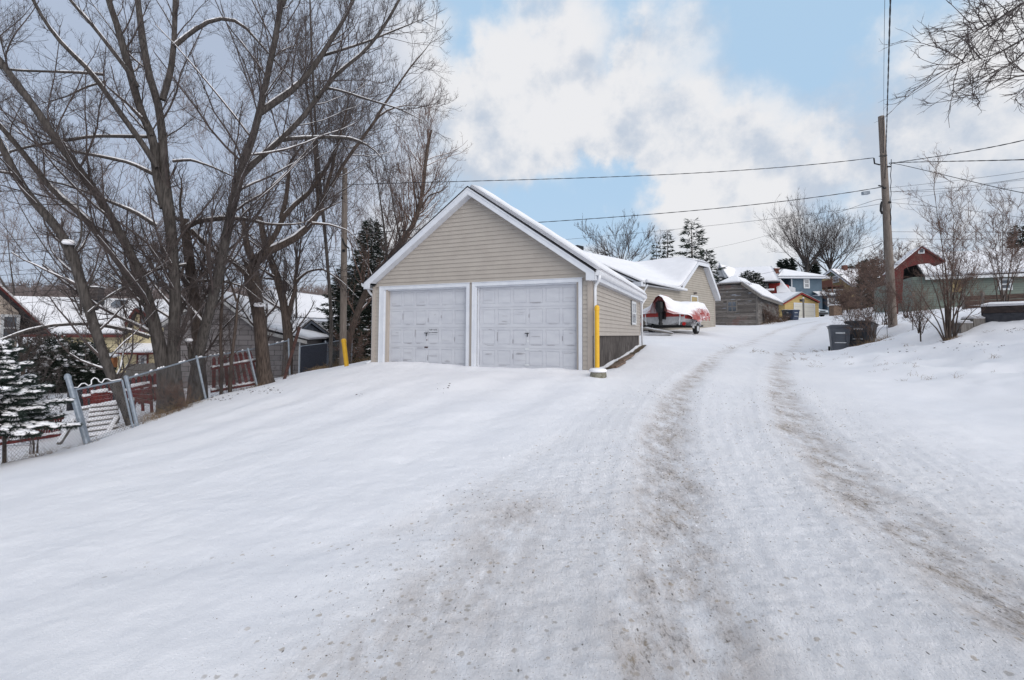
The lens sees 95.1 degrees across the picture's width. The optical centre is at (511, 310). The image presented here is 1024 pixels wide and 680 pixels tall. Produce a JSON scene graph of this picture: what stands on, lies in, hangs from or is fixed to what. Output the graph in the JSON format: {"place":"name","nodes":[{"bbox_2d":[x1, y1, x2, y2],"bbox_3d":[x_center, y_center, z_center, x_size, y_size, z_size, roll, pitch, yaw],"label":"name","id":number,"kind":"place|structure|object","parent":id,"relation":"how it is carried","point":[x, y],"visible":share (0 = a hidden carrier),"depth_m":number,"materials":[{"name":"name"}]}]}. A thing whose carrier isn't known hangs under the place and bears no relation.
{"place":"outdoors","nodes":[
{"label":"outdoors","id":0,"kind":"place"},
{"bbox_2d":[0,305,1023,679],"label":"ground","id":1,"kind":"structure","parent":0,"point":[128,553],"depth_m":3.60,"materials":[{"name":"white snow"}]},
{"bbox_2d":[0,284,50,346],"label":"house","id":2,"kind":"structure","parent":1,"relation":"on","point":[4,291],"depth_m":17.26,"materials":[{"name":"beige"}]},
{"bbox_2d":[0,314,19,340],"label":"window","id":3,"kind":"structure","parent":2,"relation":"in","point":[5,315],"depth_m":17.18,"materials":[{"name":"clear glass"}]},
{"bbox_2d":[0,418,63,444],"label":"picket fence","id":4,"kind":"object","parent":1,"relation":"on","point":[54,432],"visible":0.14,"depth_m":11.08,"materials":[{"name":"red paint"}]},
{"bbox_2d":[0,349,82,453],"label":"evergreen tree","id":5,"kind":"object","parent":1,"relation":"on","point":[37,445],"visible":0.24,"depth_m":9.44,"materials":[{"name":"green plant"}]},
{"bbox_2d":[0,337,83,440],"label":"conifer","id":6,"kind":"object","parent":1,"relation":"on","point":[24,411],"visible":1,"depth_m":7.60,"materials":[{"name":"green plant"}]},
{"bbox_2d":[0,416,87,462],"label":"chain link fence","id":7,"kind":"object","parent":1,"relation":"on","point":[45,441],"visible":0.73,"depth_m":8.30,"materials":[{"name":"metal"}]},
{"bbox_2d":[0,254,88,375],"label":"shrub","id":8,"kind":"object","parent":1,"relation":"on","point":[26,344],"visible":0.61,"depth_m":16.86,"materials":[{"name":"brown plant"}]},
{"bbox_2d":[56,418,75,444],"bbox_3d":[-9.819,2.662,10.322,0.109,0.541,0.366,0,-3,0],"label":"board","id":9,"kind":"object","parent":1,"relation":"on","point":[65,432],"visible":0.57,"depth_m":10.26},
{"bbox_2d":[19,332,116,392],"bbox_3d":[-20.710,2.641,21.878,4.097,3.338,2.663,0,-3,0],"label":"cedar shrub","id":10,"kind":"object","parent":1,"relation":"on","point":[84,375],"visible":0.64,"depth_m":21.34,"materials":[{"name":"green plant"}]},
{"bbox_2d":[64,373,89,444],"bbox_3d":[-8.560,2.095,9.257,0.665,1.680,0.116,0,-3,3],"label":"gate post","id":11,"kind":"object","parent":1,"relation":"on","point":[71,391],"visible":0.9,"depth_m":9.25,"materials":[{"name":"metal"}]},
{"bbox_2d":[0,83,177,425],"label":"bare tree","id":12,"kind":"object","parent":1,"relation":"on","point":[94,328],"visible":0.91,"depth_m":11.04,"materials":[{"name":"brown plant"}]},
{"bbox_2d":[14,286,168,372],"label":"house","id":13,"kind":"structure","parent":1,"relation":"on","point":[147,345],"depth_m":32.74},
{"bbox_2d":[0,128,186,371],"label":"bare tree","id":14,"kind":"object","parent":1,"relation":"on","point":[10,260],"visible":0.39,"depth_m":39.91,"materials":[{"name":"brown plant"}]},
{"bbox_2d":[80,402,118,440],"bbox_3d":[-9.707,2.656,11.109,0.614,0.753,1.749,2,-4,-37],"label":"garden bench","id":15,"kind":"object","parent":1,"relation":"on","point":[103,414],"visible":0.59,"depth_m":11.19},
{"bbox_2d":[91,388,112,412],"bbox_3d":[-10.894,2.452,12.470,0.503,0.744,0.177,3,-4,-38],"label":"bench","id":16,"kind":"object","parent":1,"relation":"on","point":[102,393],"visible":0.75,"depth_m":12.41,"materials":[{"name":"red paint"}]},
{"bbox_2d":[74,377,133,442],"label":"wire gate","id":17,"kind":"structure","parent":1,"relation":"on","point":[124,393],"depth_m":9.86,"materials":[{"name":"metal"}]},
{"bbox_2d":[0,2,233,315],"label":"bare tree","id":18,"kind":"object","parent":1,"relation":"on","point":[41,242],"visible":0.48,"depth_m":33.45,"materials":[{"name":"brown plant"}]},
{"bbox_2d":[82,373,156,405],"bbox_3d":[-12.701,2.625,15.383,0.181,1.053,2.244,-1,-3,27],"label":"picket fence","id":19,"kind":"object","parent":1,"relation":"on","point":[85,401],"visible":0.24,"depth_m":15.37,"materials":[{"name":"red paint"}]},
{"bbox_2d":[125,363,155,379],"bbox_3d":[-20.403,3.587,25.886,1.854,1.431,0.080,0,-3,0],"label":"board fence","id":20,"kind":"object","parent":1,"relation":"on","point":[141,366],"visible":0.28,"depth_m":25.86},
{"bbox_2d":[131,381,153,411],"bbox_3d":[-10.616,2.498,13.453,0.550,0.919,0.146,2,-4,-35],"label":"bench","id":21,"kind":"object","parent":1,"relation":"on","point":[133,387],"visible":0.57,"depth_m":13.42,"materials":[{"name":"red paint"}]},
{"bbox_2d":[33,159,274,298],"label":"bare tree","id":22,"kind":"object","parent":1,"relation":"on","point":[100,283],"visible":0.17,"depth_m":43.16,"materials":[{"name":"brown plant"}]},
{"bbox_2d":[128,374,199,412],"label":"shrub","id":23,"kind":"object","parent":1,"relation":"on","point":[174,396],"visible":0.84,"depth_m":11.68,"materials":[{"name":"brown plant"}]},
{"bbox_2d":[0,0,335,414],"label":"bare tree","id":24,"kind":"object","parent":1,"relation":"on","point":[169,353],"visible":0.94,"depth_m":12.13,"materials":[{"name":"brown plant"}]},
{"bbox_2d":[0,280,367,306],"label":"wood","id":25,"kind":"object","parent":1,"relation":"on","point":[20,289],"visible":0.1,"depth_m":247.92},
{"bbox_2d":[165,207,275,394],"bbox_3d":[-8.660,-0.130,14.069,2.848,5.830,1.862,0,-3,0],"label":"bare tree","id":26,"kind":"object","parent":1,"relation":"on","point":[233,341],"visible":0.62,"depth_m":13.98,"materials":[{"name":"brown plant"}]},
{"bbox_2d":[191,348,256,394],"bbox_3d":[-8.173,1.746,13.216,1.695,1.465,1.185,0,-3,0],"label":"shrub","id":27,"kind":"object","parent":1,"relation":"on","point":[224,373],"visible":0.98,"depth_m":13.27,"materials":[{"name":"brown plant"}]},
{"bbox_2d":[123,338,325,426],"bbox_3d":[-8.487,2.075,15.921,0.568,2.203,10.906,0,-3,0],"label":"chain link fence","id":28,"kind":"object","parent":1,"relation":"on","point":[130,397],"visible":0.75,"depth_m":12.69,"materials":[{"name":"metal"}]},
{"bbox_2d":[210,351,255,392],"bbox_3d":[-8.814,1.891,14.851,0.446,1.186,2.056,0,-3,12],"label":"picket fence","id":29,"kind":"object","parent":1,"relation":"on","point":[214,365],"visible":0.61,"depth_m":14.92,"materials":[{"name":"red paint"}]},
{"bbox_2d":[160,290,328,387],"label":"garage","id":30,"kind":"structure","parent":1,"relation":"on","point":[245,335],"depth_m":21.24,"materials":[{"name":"grey"}]},
{"bbox_2d":[148,180,348,298],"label":"bare tree","id":31,"kind":"object","parent":1,"relation":"on","point":[301,262],"visible":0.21,"depth_m":47.88,"materials":[{"name":"brown plant"}]},
{"bbox_2d":[138,157,363,398],"bbox_3d":[-7.846,-0.888,14.466,6.870,7.825,2.636,0,-3,0],"label":"bare tree","id":32,"kind":"object","parent":1,"relation":"on","point":[193,264],"visible":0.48,"depth_m":14.15,"materials":[{"name":"brown plant"}]},
{"bbox_2d":[141,6,405,316],"bbox_3d":[-15.165,-8.339,29.960,18.873,24.492,13.715,0,-3,0],"label":"bare tree","id":33,"kind":"object","parent":1,"relation":"on","point":[206,127],"visible":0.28,"depth_m":29.41,"materials":[{"name":"brown plant"}]},
{"bbox_2d":[207,180,371,375],"bbox_3d":[-9.217,-1.539,20.174,6.456,9.164,3.976,0,-3,0],"label":"bare tree","id":34,"kind":"object","parent":1,"relation":"on","point":[287,312],"visible":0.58,"depth_m":19.94,"materials":[{"name":"brown plant"}]},
{"bbox_2d":[283,327,300,378],"bbox_3d":[-7.854,1.598,16.673,0.607,2.044,0.109,3,-4,-41],"label":"pipe","id":35,"kind":"object","parent":1,"relation":"on","point":[291,353],"visible":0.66,"depth_m":16.65,"materials":[{"name":"grey metal"}]},
{"bbox_2d":[132,0,453,403],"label":"bare tree","id":36,"kind":"object","parent":1,"relation":"on","point":[244,167],"visible":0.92,"depth_m":12.81,"materials":[{"name":"brown plant"}]},
{"bbox_2d":[262,289,337,340],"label":"house","id":37,"kind":"structure","parent":1,"relation":"on","point":[306,304],"depth_m":43.77,"materials":[{"name":"grey siding"},{"name":"snow"},{"name":"white aluminium"}]},
{"bbox_2d":[299,343,328,372],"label":"sheeted gate","id":38,"kind":"structure","parent":1,"relation":"on","point":[312,355],"depth_m":20.07,"materials":[{"name":"metal"}]},
{"bbox_2d":[293,318,335,361],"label":"shed","id":39,"kind":"structure","parent":1,"relation":"on","point":[312,325],"depth_m":27.05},
{"bbox_2d":[207,0,466,385],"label":"bare tree","id":40,"kind":"object","parent":1,"relation":"on","point":[259,324],"visible":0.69,"depth_m":16.05,"materials":[{"name":"brown plant"}]},
{"bbox_2d":[313,264,366,364],"bbox_3d":[-10.585,0.521,29.764,4.861,7.303,4.925,1,-3,-18],"label":"conifer","id":41,"kind":"object","parent":1,"relation":"on","point":[336,291],"visible":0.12,"depth_m":29.38,"materials":[{"name":"green plant"}]},
{"bbox_2d":[266,0,414,367],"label":"bare tree","id":42,"kind":"object","parent":1,"relation":"on","point":[325,233],"visible":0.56,"depth_m":19.67,"materials":[{"name":"brown plant"}]},
{"bbox_2d":[339,167,349,365],"bbox_3d":[-7.327,-1.800,20.594,0.480,9.058,0.355,0,-3,0],"label":"utility pole","id":43,"kind":"object","parent":1,"relation":"on","point":[343,313],"visible":0.82,"depth_m":20.50,"materials":[{"name":"brown wood"}]},
{"bbox_2d":[341,338,348,366],"bbox_3d":[-5.655,1.627,15.929,0.327,1.336,0.169,1,-3,-9],"label":"bollard","id":44,"kind":"object","parent":1,"relation":"on","point":[345,353],"visible":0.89,"depth_m":15.87,"materials":[{"name":"yellow paint"}]},
{"bbox_2d":[327,316,371,363],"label":"shrub","id":45,"kind":"object","parent":1,"relation":"on","point":[355,347],"visible":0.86,"depth_m":21.02,"materials":[{"name":"green plant"}]},
{"bbox_2d":[333,217,387,364],"bbox_3d":[-8.327,-0.936,28.091,4.949,9.309,5.088,0,-3,0],"label":"conifer","id":46,"kind":"object","parent":1,"relation":"on","point":[366,312],"visible":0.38,"depth_m":27.59,"materials":[{"name":"green plant"}]},
{"bbox_2d":[260,78,463,295],"bbox_3d":[-10.708,-6.390,31.885,15.728,19.911,8.425,0,-3,0],"label":"bare tree","id":47,"kind":"object","parent":1,"relation":"on","point":[405,193],"visible":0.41,"depth_m":30.91,"materials":[{"name":"brown plant"}]},
{"bbox_2d":[324,80,473,363],"bbox_3d":[-5.595,-4.224,23.620,7.217,14.643,3.997,1,-3,-22],"label":"bare tree","id":48,"kind":"object","parent":1,"relation":"on","point":[420,209],"visible":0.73,"depth_m":23.84,"materials":[{"name":"brown plant"}]},
{"bbox_2d":[361,184,646,369],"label":"garage","id":49,"kind":"structure","parent":1,"relation":"on","point":[476,276],"depth_m":12.39,"materials":[{"name":"beige plastic"}]},
{"bbox_2d":[389,288,465,365],"bbox_3d":[-2.383,0.584,13.096,2.660,2.330,0.104,-1,-3,23],"label":"garage door","id":50,"kind":"structure","parent":49,"relation":"in","point":[428,326],"depth_m":13.08,"materials":[{"name":"white paint"}]},
{"bbox_2d":[479,284,576,368],"bbox_3d":[0.392,0.536,11.892,2.750,2.330,0.104,-1,-3,23],"label":"garage door","id":51,"kind":"structure","parent":49,"relation":"in","point":[520,326],"depth_m":11.89,"materials":[{"name":"white paint"}]},
{"bbox_2d":[1,318,1022,463],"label":"dry grass","id":52,"kind":"structure","parent":1,"relation":"on","point":[324,367],"depth_m":12.04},
{"bbox_2d":[65,380,1023,678],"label":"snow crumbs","id":53,"kind":"object","parent":1,"relation":"on","point":[703,508],"visible":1,"depth_m":3.91,"materials":[{"name":"white snow"}]},
{"bbox_2d":[594,305,599,367],"bbox_3d":[1.982,0.850,10.908,0.123,1.945,0.123,0,-3,0],"label":"bollard","id":54,"kind":"object","parent":1,"relation":"on","point":[597,310],"visible":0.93,"depth_m":10.88,"materials":[{"name":"yellow metal"}]},
{"bbox_2d":[589,368,606,377],"bbox_3d":[1.914,1.453,10.425,0.404,0.335,0.410,0,-3,0],"label":"concrete stub","id":55,"kind":"object","parent":1,"relation":"on","point":[598,372],"visible":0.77,"depth_m":10.28,"materials":[{"name":"concrete"}]},
{"bbox_2d":[185,381,1023,678],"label":"grit","id":56,"kind":"object","parent":1,"relation":"on","point":[711,521],"visible":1,"depth_m":3.62,"materials":[{"name":"gravel"}]},
{"bbox_2d":[574,210,673,261],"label":"bare tree","id":57,"kind":"object","parent":1,"relation":"on","point":[634,252],"visible":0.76,"depth_m":70.89,"materials":[{"name":"brown plant"}]},
{"bbox_2d":[575,245,720,330],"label":"garage building","id":58,"kind":"structure","parent":1,"relation":"on","point":[680,279],"depth_m":30.52,"materials":[{"name":"beige plastic"}]},
{"bbox_2d":[661,230,674,257],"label":"conifer","id":59,"kind":"object","parent":1,"relation":"on","point":[667,246],"visible":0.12,"depth_m":62.39,"materials":[{"name":"green plant"}]},
{"bbox_2d":[643,314,702,333],"bbox_3d":[9.411,0.806,25.755,2.620,0.999,5.972,-2,-4,40],"label":"trailer","id":60,"kind":"object","parent":1,"relation":"on","point":[695,325],"visible":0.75,"depth_m":23.72,"materials":[{"name":"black metal"}]},
{"bbox_2d":[640,295,709,324],"bbox_3d":[8.985,0.076,25.248,2.859,1.571,5.468,-2,-4,40],"label":"boat","id":61,"kind":"object","parent":60,"relation":"on","point":[663,310],"visible":0.97,"depth_m":23.41,"materials":[{"name":"white paint"}]},
{"bbox_2d":[673,218,714,271],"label":"conifer","id":62,"kind":"object","parent":1,"relation":"on","point":[691,245],"visible":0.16,"depth_m":62.20,"materials":[{"name":"green plant"}]},
{"bbox_2d":[697,248,727,283],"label":"conifer","id":63,"kind":"object","parent":1,"relation":"on","point":[706,259],"visible":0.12,"depth_m":59.96,"materials":[{"name":"green plant"}]},
{"bbox_2d":[715,275,782,324],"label":"shed","id":64,"kind":"structure","parent":1,"relation":"on","point":[743,301],"depth_m":37.52,"materials":[{"name":"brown wood"}]},
{"bbox_2d":[727,300,737,312],"bbox_3d":[17.663,-0.295,37.580,0.789,0.950,0.050,-2,-4,37],"label":"window","id":65,"kind":"structure","parent":64,"relation":"in","point":[731,305],"depth_m":37.58,"materials":[{"name":"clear glass"}]},
{"bbox_2d":[740,270,764,287],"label":"conifer","id":66,"kind":"object","parent":1,"relation":"on","point":[747,273],"visible":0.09,"depth_m":63.79,"materials":[{"name":"green plant"}]},
{"bbox_2d":[714,262,795,293],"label":"house","id":67,"kind":"structure","parent":1,"relation":"on","point":[774,282],"depth_m":66.94,"materials":[{"name":"white"}]},
{"bbox_2d":[762,304,790,322],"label":"shrub","id":68,"kind":"object","parent":1,"relation":"on","point":[770,316],"visible":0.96,"depth_m":37.97,"materials":[{"name":"brown plant"}]},
{"bbox_2d":[773,292,819,317],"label":"garage","id":69,"kind":"structure","parent":1,"relation":"on","point":[791,300],"depth_m":56.06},
{"bbox_2d":[793,303,814,317],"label":"garage door","id":70,"kind":"structure","parent":69,"relation":"in","point":[809,308],"depth_m":56.43,"materials":[{"name":"white metal"}]},
{"bbox_2d":[765,268,844,315],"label":"house","id":71,"kind":"structure","parent":1,"relation":"on","point":[810,284],"depth_m":72.27,"materials":[{"name":"blue metal"}]},
{"bbox_2d":[755,189,867,271],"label":"bare tree","id":72,"kind":"object","parent":1,"relation":"on","point":[806,267],"visible":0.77,"depth_m":104.98,"materials":[{"name":"brown plant"}]},
{"bbox_2d":[803,261,820,273],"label":"conifer","id":73,"kind":"object","parent":1,"relation":"on","point":[815,268],"visible":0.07,"depth_m":109.66,"materials":[{"name":"green plant"}]},
{"bbox_2d":[767,199,881,271],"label":"bare tree","id":74,"kind":"object","parent":1,"relation":"on","point":[829,262],"visible":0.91,"depth_m":104.16,"materials":[{"name":"brown plant"}]},
{"bbox_2d":[828,304,842,315],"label":"wooden box","id":75,"kind":"object","parent":1,"relation":"on","point":[832,309],"visible":0.63,"depth_m":53.70,"materials":[{"name":"brown wood"}]},
{"bbox_2d":[818,285,855,304],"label":"bare tree","id":76,"kind":"object","parent":1,"relation":"on","point":[828,294],"visible":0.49,"depth_m":55.01,"materials":[{"name":"grey plant"}]},
{"bbox_2d":[826,324,851,350],"bbox_3d":[13.690,1.178,19.603,0.800,1.178,0.938,-1,-3,29],"label":"wheeled bin","id":77,"kind":"object","parent":1,"relation":"on","point":[837,335],"visible":0.82,"depth_m":19.30,"materials":[{"name":"grey plastic"}]},
{"bbox_2d":[833,289,857,312],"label":"shrub","id":78,"kind":"object","parent":1,"relation":"on","point":[841,301],"visible":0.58,"depth_m":50.04,"materials":[{"name":"brown plant"}]},
{"bbox_2d":[822,265,879,309],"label":"house","id":79,"kind":"structure","parent":1,"relation":"on","point":[829,283],"depth_m":86.62,"materials":[{"name":"brown"}]},
{"bbox_2d":[826,267,881,304],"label":"bare tree","id":80,"kind":"object","parent":1,"relation":"on","point":[860,284],"visible":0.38,"depth_m":60.12,"materials":[{"name":"brown plant"}]},
{"bbox_2d":[827,254,881,322],"bbox_3d":[15.503,-0.469,21.237,2.538,4.341,1.662,2,-3,-30],"label":"shrub","id":81,"kind":"object","parent":1,"relation":"on","point":[848,296],"visible":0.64,"depth_m":21.19,"materials":[{"name":"brown plant"}]},
{"bbox_2d":[837,278,884,321],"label":"shrub","id":82,"kind":"object","parent":1,"relation":"on","point":[864,302],"visible":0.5,"depth_m":24.01,"materials":[{"name":"brown plant"}]},
{"bbox_2d":[844,320,878,346],"bbox_3d":[14.882,1.087,19.944,1.008,1.238,1.010,11,-9,-38],"label":"wheeled bin","id":83,"kind":"object","parent":1,"relation":"on","point":[853,339],"visible":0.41,"depth_m":19.68,"materials":[{"name":"grey plastic"}]},
{"bbox_2d":[831,277,895,341],"bbox_3d":[14.363,0.208,18.843,2.647,3.208,1.577,0,-3,0],"label":"shrub","id":84,"kind":"object","parent":1,"relation":"on","point":[857,338],"visible":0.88,"depth_m":18.97,"materials":[{"name":"brown plant"}]},
{"bbox_2d":[848,258,884,309],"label":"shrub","id":85,"kind":"object","parent":1,"relation":"on","point":[866,288],"visible":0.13,"depth_m":69.91,"materials":[{"name":"brown plant"}]},
{"bbox_2d":[837,243,897,311],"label":"bare tree","id":86,"kind":"object","parent":1,"relation":"on","point":[861,266],"visible":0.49,"depth_m":52.63,"materials":[{"name":"brown plant"}]},
{"bbox_2d":[829,276,910,342],"bbox_3d":[14.128,0.082,18.595,3.032,3.128,1.684,1,-3,-17],"label":"shrub","id":87,"kind":"object","parent":1,"relation":"on","point":[872,332],"visible":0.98,"depth_m":18.52,"materials":[{"name":"brown plant"}]},
{"bbox_2d":[850,248,900,287],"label":"bare tree","id":88,"kind":"object","parent":1,"relation":"on","point":[868,267],"visible":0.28,"depth_m":45.72,"materials":[{"name":"brown plant"}]},
{"bbox_2d":[861,115,897,327],"bbox_3d":[16.352,-3.828,20.861,1.013,9.702,0.670,0,-3,0],"label":"utility pole","id":89,"kind":"object","parent":1,"relation":"on","point":[885,210],"visible":0.98,"depth_m":20.65,"materials":[{"name":"brown wood"}]},
{"bbox_2d":[347,158,870,184],"bbox_3d":[4.372,-6.112,21.499,23.325,1.344,1.563,0,-3,0],"label":"overhead wire","id":90,"kind":"object","parent":89,"relation":"attached to","point":[614,176],"visible":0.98,"depth_m":21.84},
{"bbox_2d":[349,187,880,235],"bbox_3d":[4.583,-4.325,21.408,23.442,2.281,1.564,0,-3,0],"label":"overhead wire","id":91,"kind":"object","parent":89,"relation":"attached to","point":[662,213],"visible":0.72,"depth_m":21.71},
{"bbox_2d":[884,0,890,177],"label":"overhead wire","id":92,"kind":"object","parent":89,"relation":"attached to","point":[888,75],"visible":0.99,"depth_m":12.06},
{"bbox_2d":[891,140,1023,163],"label":"overhead wire","id":93,"kind":"object","parent":89,"relation":"attached to","point":[961,152],"visible":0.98,"depth_m":15.97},
{"bbox_2d":[852,256,911,336],"bbox_3d":[15.615,-0.397,19.647,3.280,3.743,1.950,0,-3,0],"label":"shrub","id":94,"kind":"object","parent":1,"relation":"on","point":[888,300],"visible":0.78,"depth_m":19.53,"materials":[{"name":"brown plant"}]},
{"bbox_2d":[870,253,933,329],"bbox_3d":[15.801,-0.623,18.796,2.700,3.338,1.996,0,-3,0],"label":"shrub","id":95,"kind":"object","parent":1,"relation":"on","point":[897,296],"visible":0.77,"depth_m":18.97,"materials":[{"name":"brown plant"}]},
{"bbox_2d":[870,238,934,285],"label":"bare tree","id":96,"kind":"object","parent":1,"relation":"on","point":[898,256],"visible":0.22,"depth_m":39.01,"materials":[{"name":"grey plant"}]},
{"bbox_2d":[883,245,945,312],"bbox_3d":[23.377,-1.230,27.250,2.534,4.848,1.712,-1,-3,26],"label":"gabled canopy","id":97,"kind":"object","parent":1,"relation":"on","point":[925,257],"visible":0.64,"depth_m":26.75,"materials":[{"name":"red wood"}]},
{"bbox_2d":[895,281,942,341],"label":"shrub","id":98,"kind":"object","parent":1,"relation":"on","point":[919,320],"visible":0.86,"depth_m":14.99,"materials":[{"name":"brown plant"}]},
{"bbox_2d":[874,248,1023,312],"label":"house","id":99,"kind":"structure","parent":1,"relation":"on","point":[1017,287],"depth_m":29.59,"materials":[{"name":"green"}]},
{"bbox_2d":[878,0,1023,127],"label":"bare tree","id":100,"kind":"object","parent":1,"relation":"on","point":[993,21],"visible":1,"depth_m":8.05,"materials":[{"name":"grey plant"}]},
{"bbox_2d":[896,142,1010,340],"bbox_3d":[13.265,-2.096,14.015,2.740,6.135,2.798,-2,-4,37],"label":"shrub","id":101,"kind":"object","parent":1,"relation":"on","point":[948,322],"visible":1,"depth_m":13.98,"materials":[{"name":"brown plant"}]},
{"bbox_2d":[951,301,1023,332],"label":"timber platform","id":102,"kind":"structure","parent":1,"relation":"on","point":[1001,311],"depth_m":13.97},
{"bbox_2d":[961,290,1023,308],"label":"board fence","id":103,"kind":"object","parent":1,"relation":"on","point":[1014,297],"visible":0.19,"depth_m":22.94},
{"bbox_2d":[963,181,1023,301],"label":"shrub","id":104,"kind":"object","parent":1,"relation":"on","point":[1016,254],"visible":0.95,"depth_m":15.56,"materials":[{"name":"brown plant"}]},
{"bbox_2d":[1006,225,1023,247],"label":"conifer","id":105,"kind":"object","parent":1,"relation":"on","point":[1022,228],"visible":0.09,"depth_m":40.26,"materials":[{"name":"green plant"}]},
{"bbox_2d":[0,0,1023,294],"label":"sky","id":106,"kind":"structure","parent":0,"point":[578,90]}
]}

